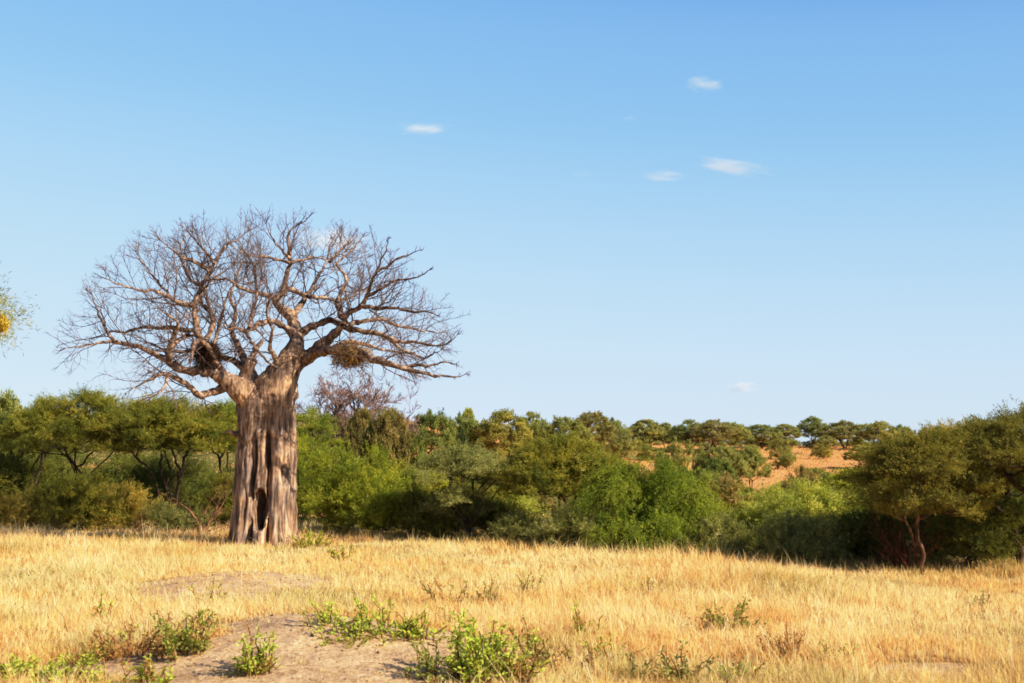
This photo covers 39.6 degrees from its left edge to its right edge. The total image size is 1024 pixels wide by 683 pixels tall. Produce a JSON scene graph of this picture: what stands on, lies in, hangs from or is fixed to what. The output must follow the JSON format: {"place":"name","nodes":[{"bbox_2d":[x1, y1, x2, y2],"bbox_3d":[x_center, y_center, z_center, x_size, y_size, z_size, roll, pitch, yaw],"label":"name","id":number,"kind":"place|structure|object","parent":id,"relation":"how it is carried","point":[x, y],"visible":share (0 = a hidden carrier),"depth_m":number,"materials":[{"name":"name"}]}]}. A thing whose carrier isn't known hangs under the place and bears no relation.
{"place":"outdoors","nodes":[
{"label":"outdoors","id":0,"kind":"place"},
{"bbox_2d":[0,419,1023,682],"bbox_3d":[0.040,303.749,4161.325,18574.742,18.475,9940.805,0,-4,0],"label":"ground","id":1,"kind":"structure","parent":0,"point":[390,663],"depth_m":26.63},
{"bbox_2d":[0,448,40,523],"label":"leafy bush","id":2,"kind":"object","parent":1,"relation":"on","point":[6,461],"visible":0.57,"depth_m":73.58,"materials":[{"name":"green plant"}]},
{"bbox_2d":[0,386,40,464],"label":"umbrella thorn tree","id":3,"kind":"object","parent":1,"relation":"on","point":[6,403],"visible":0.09,"depth_m":129.54,"materials":[{"name":"green plant"}]},
{"bbox_2d":[0,261,42,357],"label":"feathery acacia tree","id":4,"kind":"object","parent":1,"relation":"on","point":[2,301],"visible":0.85,"depth_m":31.17,"materials":[{"name":"green plant"}]},
{"bbox_2d":[0,451,60,500],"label":"leafy bush","id":5,"kind":"object","parent":1,"relation":"on","point":[28,477],"visible":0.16,"depth_m":83.58,"materials":[{"name":"green plant"}]},
{"bbox_2d":[0,480,65,528],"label":"leafy bush","id":6,"kind":"object","parent":1,"relation":"on","point":[11,503],"visible":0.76,"depth_m":67.29,"materials":[{"name":"green plant"}]},
{"bbox_2d":[0,652,66,682],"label":"leafy shrub","id":7,"kind":"object","parent":1,"relation":"on","point":[22,666],"visible":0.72,"depth_m":23.89,"materials":[{"name":"green plant"}]},
{"bbox_2d":[0,405,92,489],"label":"umbrella thorn tree","id":8,"kind":"object","parent":1,"relation":"on","point":[45,444],"visible":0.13,"depth_m":79.13,"materials":[{"name":"green plant"}]},
{"bbox_2d":[4,446,113,493],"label":"leafy bush","id":9,"kind":"object","parent":1,"relation":"on","point":[66,466],"visible":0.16,"depth_m":84.75,"materials":[{"name":"green plant"}]},
{"bbox_2d":[13,648,110,682],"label":"leafy shrub","id":10,"kind":"object","parent":1,"relation":"on","point":[58,672],"visible":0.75,"depth_m":23.90,"materials":[{"name":"green plant"}]},
{"bbox_2d":[10,464,144,530],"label":"leafy bush","id":11,"kind":"object","parent":1,"relation":"on","point":[75,507],"visible":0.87,"depth_m":67.54,"materials":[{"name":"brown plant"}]},
{"bbox_2d":[61,637,114,665],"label":"leafy shrub","id":12,"kind":"object","parent":1,"relation":"on","point":[90,648],"visible":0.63,"depth_m":25.86,"materials":[{"name":"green plant"}]},
{"bbox_2d":[0,383,179,519],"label":"umbrella thorn tree","id":13,"kind":"object","parent":1,"relation":"on","point":[28,425],"visible":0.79,"depth_m":70.57,"materials":[{"name":"green plant"}]},
{"bbox_2d":[87,444,159,512],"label":"leafy bush","id":14,"kind":"object","parent":1,"relation":"on","point":[116,458],"visible":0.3,"depth_m":79.67,"materials":[{"name":"green plant"}]},
{"bbox_2d":[79,476,177,531],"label":"leafy bush","id":15,"kind":"object","parent":1,"relation":"on","point":[137,500],"visible":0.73,"depth_m":68.20,"materials":[{"name":"green plant"}]},
{"bbox_2d":[80,611,189,665],"bbox_3d":[-6.886,5.439,26.060,1.966,0.931,1.804,1,-4,-10],"label":"leafy shrub","id":16,"kind":"object","parent":1,"relation":"on","point":[128,641],"visible":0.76,"depth_m":26.03,"materials":[{"name":"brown plant"}]},
{"bbox_2d":[131,652,176,682],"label":"leafy shrub","id":17,"kind":"object","parent":1,"relation":"on","point":[145,675],"visible":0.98,"depth_m":23.11,"materials":[{"name":"green plant"}]},
{"bbox_2d":[83,389,237,519],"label":"umbrella thorn tree","id":18,"kind":"object","parent":1,"relation":"on","point":[195,428],"visible":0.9,"depth_m":70.25,"materials":[{"name":"green plant"}]},
{"bbox_2d":[118,448,207,512],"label":"leafy bush","id":19,"kind":"object","parent":1,"relation":"on","point":[166,472],"visible":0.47,"depth_m":80.91,"materials":[{"name":"green plant"}]},
{"bbox_2d":[138,497,216,532],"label":"leafy bush","id":20,"kind":"object","parent":1,"relation":"on","point":[165,513],"visible":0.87,"depth_m":66.08,"materials":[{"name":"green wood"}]},
{"bbox_2d":[143,608,221,661],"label":"leafy shrub","id":21,"kind":"object","parent":1,"relation":"on","point":[169,642],"visible":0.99,"depth_m":25.39,"materials":[{"name":"green plant"}]},
{"bbox_2d":[148,445,234,515],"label":"leafy bush","id":22,"kind":"object","parent":1,"relation":"on","point":[206,482],"visible":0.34,"depth_m":86.33,"materials":[{"name":"green plant"}]},
{"bbox_2d":[150,460,234,532],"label":"dead shrub","id":23,"kind":"object","parent":1,"relation":"on","point":[212,517],"visible":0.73,"depth_m":65.72,"materials":[{"name":"plant"}]},
{"bbox_2d":[189,466,233,524],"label":"leafy bush","id":24,"kind":"object","parent":1,"relation":"on","point":[228,502],"visible":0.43,"depth_m":71.32,"materials":[{"name":"green plant"}]},
{"bbox_2d":[194,398,236,518],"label":"umbrella thorn tree","id":25,"kind":"object","parent":1,"relation":"on","point":[233,407],"visible":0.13,"depth_m":77.17,"materials":[{"name":"green plant"}]},
{"bbox_2d":[228,619,282,676],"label":"leafy shrub","id":26,"kind":"object","parent":1,"relation":"on","point":[260,663],"visible":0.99,"depth_m":23.89,"materials":[{"name":"green plant"}]},
{"bbox_2d":[46,202,472,546],"bbox_3d":[-10.032,1.536,58.422,16.993,14.567,12.079,0,-4,0],"label":"baobab tree","id":27,"kind":"object","parent":1,"relation":"on","point":[264,507],"visible":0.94,"depth_m":57.52,"materials":[{"name":"brown plant"}]},
{"bbox_2d":[186,338,225,378],"bbox_3d":[-12.333,0.645,57.530,1.709,2.039,1.771,3,-5,-32],"label":"bird nest","id":28,"kind":"object","parent":27,"relation":"in","point":[203,352],"visible":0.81,"depth_m":57.33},
{"bbox_2d":[327,338,374,379],"bbox_3d":[-6.333,0.628,55.851,2.014,1.788,1.798,0,-4,0],"label":"bird nest","id":29,"kind":"object","parent":27,"relation":"hanging from","point":[350,363],"visible":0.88,"depth_m":55.69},
{"bbox_2d":[288,527,335,547],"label":"leafy shrub","id":30,"kind":"object","parent":1,"relation":"on","point":[311,541],"visible":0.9,"depth_m":56.87,"materials":[{"name":"green plant"}]},
{"bbox_2d":[296,428,338,524],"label":"leafy bush","id":31,"kind":"object","parent":1,"relation":"on","point":[303,450],"visible":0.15,"depth_m":73.42,"materials":[{"name":"green plant"}]},
{"bbox_2d":[296,404,349,516],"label":"umbrella thorn tree","id":32,"kind":"object","parent":1,"relation":"on","point":[322,421],"visible":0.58,"depth_m":99.19,"materials":[{"name":"green plant"}]},
{"bbox_2d":[299,598,365,628],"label":"leafy shrub","id":33,"kind":"object","parent":1,"relation":"on","point":[325,615],"visible":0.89,"depth_m":26.87,"materials":[{"name":"green plant"}]},
{"bbox_2d":[309,610,376,647],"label":"leafy shrub","id":34,"kind":"object","parent":1,"relation":"on","point":[353,634],"visible":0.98,"depth_m":26.03,"materials":[{"name":"green plant"}]},
{"bbox_2d":[296,438,419,535],"bbox_3d":[-7.816,6.725,65.388,5.986,4.680,7.426,2,-5,-30],"label":"leafy bush","id":35,"kind":"object","parent":1,"relation":"on","point":[333,494],"visible":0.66,"depth_m":64.16,"materials":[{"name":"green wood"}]},
{"bbox_2d":[295,360,420,453],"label":"baobab tree","id":36,"kind":"object","parent":1,"relation":"on","point":[345,415],"visible":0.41,"depth_m":164.28,"materials":[{"name":"brown plant"}]},
{"bbox_2d":[339,405,381,467],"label":"umbrella thorn tree","id":37,"kind":"object","parent":1,"relation":"on","point":[362,415],"visible":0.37,"depth_m":157.11,"materials":[{"name":"green plant"}]},
{"bbox_2d":[325,468,423,535],"bbox_3d":[-6.008,7.304,63.051,4.496,3.398,4.744,-4,-6,44],"label":"leafy bush","id":38,"kind":"object","parent":1,"relation":"on","point":[379,508],"visible":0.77,"depth_m":62.35,"materials":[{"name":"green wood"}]},
{"bbox_2d":[339,594,428,644],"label":"leafy shrub","id":39,"kind":"object","parent":1,"relation":"on","point":[382,629],"visible":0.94,"depth_m":26.55,"materials":[{"name":"green plant"}]},
{"bbox_2d":[359,405,418,469],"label":"umbrella thorn tree","id":40,"kind":"object","parent":1,"relation":"on","point":[382,432],"visible":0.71,"depth_m":148.71,"materials":[{"name":"green plant"}]},
{"bbox_2d":[362,456,442,528],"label":"leafy bush","id":41,"kind":"object","parent":1,"relation":"on","point":[420,486],"visible":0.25,"depth_m":67.42,"materials":[{"name":"green plant"}]},
{"bbox_2d":[388,438,430,476],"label":"leafy bush","id":42,"kind":"object","parent":1,"relation":"on","point":[421,450],"visible":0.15,"depth_m":149.33,"materials":[{"name":"green plant"}]},
{"bbox_2d":[386,482,438,537],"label":"leafy bush","id":43,"kind":"object","parent":1,"relation":"on","point":[415,496],"visible":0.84,"depth_m":61.75,"materials":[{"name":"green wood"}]},
{"bbox_2d":[385,610,462,646],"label":"leafy shrub","id":44,"kind":"object","parent":1,"relation":"on","point":[434,631],"visible":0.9,"depth_m":26.57,"materials":[{"name":"green plant"}]},
{"bbox_2d":[398,640,463,682],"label":"leafy shrub","id":45,"kind":"object","parent":1,"relation":"on","point":[426,663],"visible":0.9,"depth_m":23.88,"materials":[{"name":"green plant"}]},
{"bbox_2d":[409,407,458,455],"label":"umbrella thorn tree","id":46,"kind":"object","parent":1,"relation":"on","point":[429,419],"visible":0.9,"depth_m":228.30,"materials":[{"name":"green plant"}]},
{"bbox_2d":[406,481,466,538],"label":"leafy bush","id":47,"kind":"object","parent":1,"relation":"on","point":[445,524],"visible":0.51,"depth_m":61.42,"materials":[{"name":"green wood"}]},
{"bbox_2d":[430,410,481,450],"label":"leafy bush","id":48,"kind":"object","parent":1,"relation":"on","point":[468,424],"visible":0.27,"depth_m":237.66,"materials":[{"name":"green plant"}]},
{"bbox_2d":[419,578,500,606],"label":"leafy shrub","id":49,"kind":"object","parent":1,"relation":"on","point":[459,596],"visible":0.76,"depth_m":35.87,"materials":[{"name":"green plant"}]},
{"bbox_2d":[405,438,521,540],"bbox_3d":[-1.908,6.410,60.898,5.288,4.574,6.762,0,-4,0],"label":"thorn tree","id":50,"kind":"object","parent":1,"relation":"on","point":[464,462],"visible":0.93,"depth_m":60.10,"materials":[{"name":"green plant"}]},
{"bbox_2d":[438,609,513,682],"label":"leafy shrub","id":51,"kind":"object","parent":1,"relation":"on","point":[467,667],"visible":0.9,"depth_m":23.94,"materials":[{"name":"green plant"}]},
{"bbox_2d":[460,490,527,534],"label":"leafy bush","id":52,"kind":"object","parent":1,"relation":"on","point":[482,523],"visible":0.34,"depth_m":63.06,"materials":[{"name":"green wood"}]},
{"bbox_2d":[466,408,539,459],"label":"umbrella thorn tree","id":53,"kind":"object","parent":1,"relation":"on","point":[494,428],"visible":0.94,"depth_m":232.21,"materials":[{"name":"green plant"}]},
{"bbox_2d":[0,510,1023,682],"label":"grass","id":54,"kind":"structure","parent":1,"relation":"on","point":[623,616],"depth_m":35.85,"materials":[{"name":"beige plant"}]},
{"bbox_2d":[482,505,548,543],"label":"leafy bush","id":55,"kind":"object","parent":1,"relation":"on","point":[512,524],"visible":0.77,"depth_m":58.48,"materials":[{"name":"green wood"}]},
{"bbox_2d":[483,627,554,682],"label":"leafy shrub","id":56,"kind":"object","parent":1,"relation":"on","point":[516,663],"visible":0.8,"depth_m":23.96,"materials":[{"name":"green plant"}]},
{"bbox_2d":[487,476,550,523],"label":"leafy bush","id":57,"kind":"object","parent":1,"relation":"on","point":[523,500],"visible":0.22,"depth_m":67.23,"materials":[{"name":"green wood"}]},
{"bbox_2d":[514,410,551,443],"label":"umbrella thorn tree","id":58,"kind":"object","parent":1,"relation":"on","point":[536,426],"visible":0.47,"depth_m":267.83,"materials":[{"name":"green plant"}]},
{"bbox_2d":[64,416,1021,521],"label":"hillside grass","id":59,"kind":"structure","parent":1,"relation":"on","point":[798,460],"depth_m":276.46,"materials":[{"name":"beige plant"}]},
{"bbox_2d":[506,615,596,673],"bbox_3d":[0.712,5.425,25.500,1.367,0.996,1.319,3,-5,-37],"label":"leafy shrub","id":60,"kind":"object","parent":1,"relation":"on","point":[545,655],"visible":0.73,"depth_m":25.42,"materials":[{"name":"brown plant"}]},
{"bbox_2d":[529,480,583,515],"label":"leafy bush","id":61,"kind":"object","parent":1,"relation":"on","point":[547,498],"visible":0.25,"depth_m":86.88,"materials":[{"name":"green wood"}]},
{"bbox_2d":[484,428,630,506],"bbox_3d":[1.994,6.085,59.567,6.055,4.968,6.007,-3,-5,37],"label":"thorn tree","id":62,"kind":"object","parent":1,"relation":"on","point":[544,462],"visible":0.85,"depth_m":58.69,"materials":[{"name":"green plant"}]},
{"bbox_2d":[519,494,612,548],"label":"leafy bush","id":63,"kind":"object","parent":1,"relation":"on","point":[556,527],"visible":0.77,"depth_m":55.69,"materials":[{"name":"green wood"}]},
{"bbox_2d":[538,414,594,444],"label":"umbrella thorn tree","id":64,"kind":"object","parent":1,"relation":"on","point":[565,424],"visible":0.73,"depth_m":267.81,"materials":[{"name":"green plant"}]},
{"bbox_2d":[571,599,602,635],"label":"leafy shrub","id":65,"kind":"object","parent":1,"relation":"on","point":[582,626],"visible":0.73,"depth_m":28.97,"materials":[{"name":"green plant"}]},
{"bbox_2d":[569,410,618,447],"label":"umbrella thorn tree","id":66,"kind":"object","parent":1,"relation":"on","point":[596,419],"visible":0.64,"depth_m":287.58,"materials":[{"name":"green plant"}]},
{"bbox_2d":[578,633,648,659],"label":"leafy shrub","id":67,"kind":"object","parent":1,"relation":"on","point":[598,643],"visible":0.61,"depth_m":26.51,"materials":[{"name":"green plant"}]},
{"bbox_2d":[604,423,637,459],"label":"leafy bush","id":68,"kind":"object","parent":1,"relation":"on","point":[617,444],"visible":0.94,"depth_m":278.11,"materials":[{"name":"green plant"}]},
{"bbox_2d":[615,653,660,682],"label":"leafy shrub","id":69,"kind":"object","parent":1,"relation":"on","point":[633,668],"visible":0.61,"depth_m":23.95,"materials":[{"name":"green plant"}]},
{"bbox_2d":[561,454,725,555],"bbox_3d":[5.012,7.177,56.357,6.860,5.438,6.992,0,-4,0],"label":"weeping thorn tree","id":70,"kind":"object","parent":1,"relation":"on","point":[654,501],"visible":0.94,"depth_m":55.59,"materials":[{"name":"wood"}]},
{"bbox_2d":[627,418,669,444],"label":"umbrella thorn tree","id":71,"kind":"object","parent":1,"relation":"on","point":[651,430],"visible":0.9,"depth_m":327.47,"materials":[{"name":"green plant"}]},
{"bbox_2d":[665,435,695,471],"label":"leafy bush","id":72,"kind":"object","parent":1,"relation":"on","point":[682,458],"visible":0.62,"depth_m":228.47,"materials":[{"name":"green plant"}]},
{"bbox_2d":[653,639,718,682],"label":"leafy shrub","id":73,"kind":"object","parent":1,"relation":"on","point":[670,671],"visible":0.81,"depth_m":23.53,"materials":[{"name":"green plant"}]},
{"bbox_2d":[668,418,708,448],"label":"umbrella thorn tree","id":74,"kind":"object","parent":1,"relation":"on","point":[676,431],"visible":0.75,"depth_m":322.38,"materials":[{"name":"green plant"}]},
{"bbox_2d":[670,467,740,505],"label":"umbrella thorn tree","id":75,"kind":"object","parent":1,"relation":"on","point":[708,473],"visible":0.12,"depth_m":100.60,"materials":[{"name":"green plant"}]},
{"bbox_2d":[679,418,744,453],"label":"umbrella thorn tree","id":76,"kind":"object","parent":1,"relation":"on","point":[726,431],"visible":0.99,"depth_m":318.52,"materials":[{"name":"green plant"}]},
{"bbox_2d":[671,507,760,559],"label":"leafy bush","id":77,"kind":"object","parent":1,"relation":"on","point":[717,533],"visible":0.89,"depth_m":54.35,"materials":[{"name":"green plant"}]},
{"bbox_2d":[698,456,739,481],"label":"umbrella thorn tree","id":78,"kind":"object","parent":1,"relation":"on","point":[716,461],"visible":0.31,"depth_m":163.46,"materials":[{"name":"green plant"}]},
{"bbox_2d":[684,470,755,514],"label":"leafy bush","id":79,"kind":"object","parent":1,"relation":"on","point":[731,486],"visible":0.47,"depth_m":91.80,"materials":[{"name":"green plant"}]},
{"bbox_2d":[684,493,762,548],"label":"leafy bush","id":80,"kind":"object","parent":1,"relation":"on","point":[739,517],"visible":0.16,"depth_m":56.87,"materials":[{"name":"green plant"}]},
{"bbox_2d":[696,444,752,479],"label":"umbrella thorn tree","id":81,"kind":"object","parent":1,"relation":"on","point":[724,453],"visible":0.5,"depth_m":188.26,"materials":[{"name":"green plant"}]},
{"bbox_2d":[701,593,769,632],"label":"leafy shrub","id":82,"kind":"object","parent":1,"relation":"on","point":[741,615],"visible":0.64,"depth_m":30.64,"materials":[{"name":"green plant"}]},
{"bbox_2d":[714,650,765,682],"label":"leafy shrub","id":83,"kind":"object","parent":1,"relation":"on","point":[739,666],"visible":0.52,"depth_m":23.44,"materials":[{"name":"green plant"}]},
{"bbox_2d":[729,445,773,487],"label":"umbrella thorn tree","id":84,"kind":"object","parent":1,"relation":"on","point":[757,462],"visible":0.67,"depth_m":198.56,"materials":[{"name":"green plant"}]},
{"bbox_2d":[746,424,783,448],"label":"umbrella thorn tree","id":85,"kind":"object","parent":1,"relation":"on","point":[765,430],"visible":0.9,"depth_m":352.29,"materials":[{"name":"green plant"}]},
{"bbox_2d":[764,437,798,459],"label":"leafy bush","id":86,"kind":"object","parent":1,"relation":"on","point":[781,448],"visible":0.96,"depth_m":298.69,"materials":[{"name":"green plant"}]},
{"bbox_2d":[756,622,811,663],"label":"leafy shrub","id":87,"kind":"object","parent":1,"relation":"on","point":[779,643],"visible":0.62,"depth_m":26.83,"materials":[{"name":"brown plant"}]},
{"bbox_2d":[772,423,802,440],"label":"umbrella thorn tree","id":88,"kind":"object","parent":1,"relation":"on","point":[791,430],"visible":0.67,"depth_m":362.51,"materials":[{"name":"green plant"}]},
{"bbox_2d":[722,474,866,552],"bbox_3d":[11.283,7.175,57.209,6.007,3.663,5.241,3,-5,-31],"label":"leafy bush","id":89,"kind":"object","parent":1,"relation":"on","point":[825,499],"visible":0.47,"depth_m":56.64,"materials":[{"name":"green plant"}]},
{"bbox_2d":[781,463,813,490],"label":"leafy bush","id":90,"kind":"object","parent":1,"relation":"on","point":[802,469],"visible":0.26,"depth_m":139.25,"materials":[{"name":"plant"}]},
{"bbox_2d":[738,500,861,567],"bbox_3d":[10.555,7.342,53.036,4.407,3.040,4.368,-2,-5,28],"label":"leafy bush","id":91,"kind":"object","parent":1,"relation":"on","point":[799,541],"visible":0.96,"depth_m":52.51,"materials":[{"name":"green plant"}]},
{"bbox_2d":[796,415,827,445],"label":"umbrella thorn tree","id":92,"kind":"object","parent":1,"relation":"on","point":[815,423],"visible":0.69,"depth_m":372.93,"materials":[{"name":"green plant"}]},
{"bbox_2d":[817,420,871,448],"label":"umbrella thorn tree","id":93,"kind":"object","parent":1,"relation":"on","point":[838,431],"visible":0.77,"depth_m":361.46,"materials":[{"name":"green plant"}]},
{"bbox_2d":[819,465,904,497],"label":"umbrella thorn tree","id":94,"kind":"object","parent":1,"relation":"on","point":[838,482],"visible":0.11,"depth_m":91.45,"materials":[{"name":"green plant"}]},
{"bbox_2d":[820,499,917,565],"bbox_3d":[13.523,7.577,54.062,3.667,3.274,3.700,0,-4,0],"label":"leafy bush","id":95,"kind":"object","parent":1,"relation":"on","point":[863,526],"visible":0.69,"depth_m":53.49,"materials":[{"name":"green plant"}]},
{"bbox_2d":[850,420,901,442],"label":"umbrella thorn tree","id":96,"kind":"object","parent":1,"relation":"on","point":[881,427],"visible":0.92,"depth_m":347.44,"materials":[{"name":"green plant"}]},
{"bbox_2d":[854,506,947,570],"bbox_3d":[14.097,7.152,51.500,3.340,2.507,2.946,0,-4,0],"label":"dead shrub","id":97,"kind":"object","parent":1,"relation":"on","point":[896,552],"visible":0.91,"depth_m":51.46,"materials":[{"name":"brown wood"}]},
{"bbox_2d":[838,420,1003,574],"bbox_3d":[14.489,5.566,50.424,5.774,5.648,5.851,0,-4,0],"label":"thorn tree","id":98,"kind":"object","parent":1,"relation":"on","point":[915,459],"visible":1,"depth_m":49.55,"materials":[{"name":"green plant"}]},
{"bbox_2d":[895,494,967,559],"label":"leafy bush","id":99,"kind":"object","parent":1,"relation":"on","point":[910,519],"visible":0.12,"depth_m":55.24,"materials":[{"name":"green plant"}]},
{"bbox_2d":[910,487,1023,569],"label":"leafy bush","id":100,"kind":"object","parent":1,"relation":"on","point":[970,538],"visible":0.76,"depth_m":51.29,"materials":[{"name":"green plant"}]},
{"bbox_2d":[918,397,1023,568],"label":"umbrella thorn tree","id":101,"kind":"object","parent":1,"relation":"on","point":[1001,440],"visible":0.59,"depth_m":50.35,"materials":[{"name":"green plant"}]},
{"bbox_2d":[943,479,1023,556],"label":"leafy bush","id":102,"kind":"object","parent":1,"relation":"on","point":[1019,500],"visible":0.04,"depth_m":56.80,"materials":[{"name":"green plant"}]},
{"bbox_2d":[0,0,1023,445],"label":"sky","id":103,"kind":"structure","parent":0,"point":[746,212],"materials":[{"name":"blue"}]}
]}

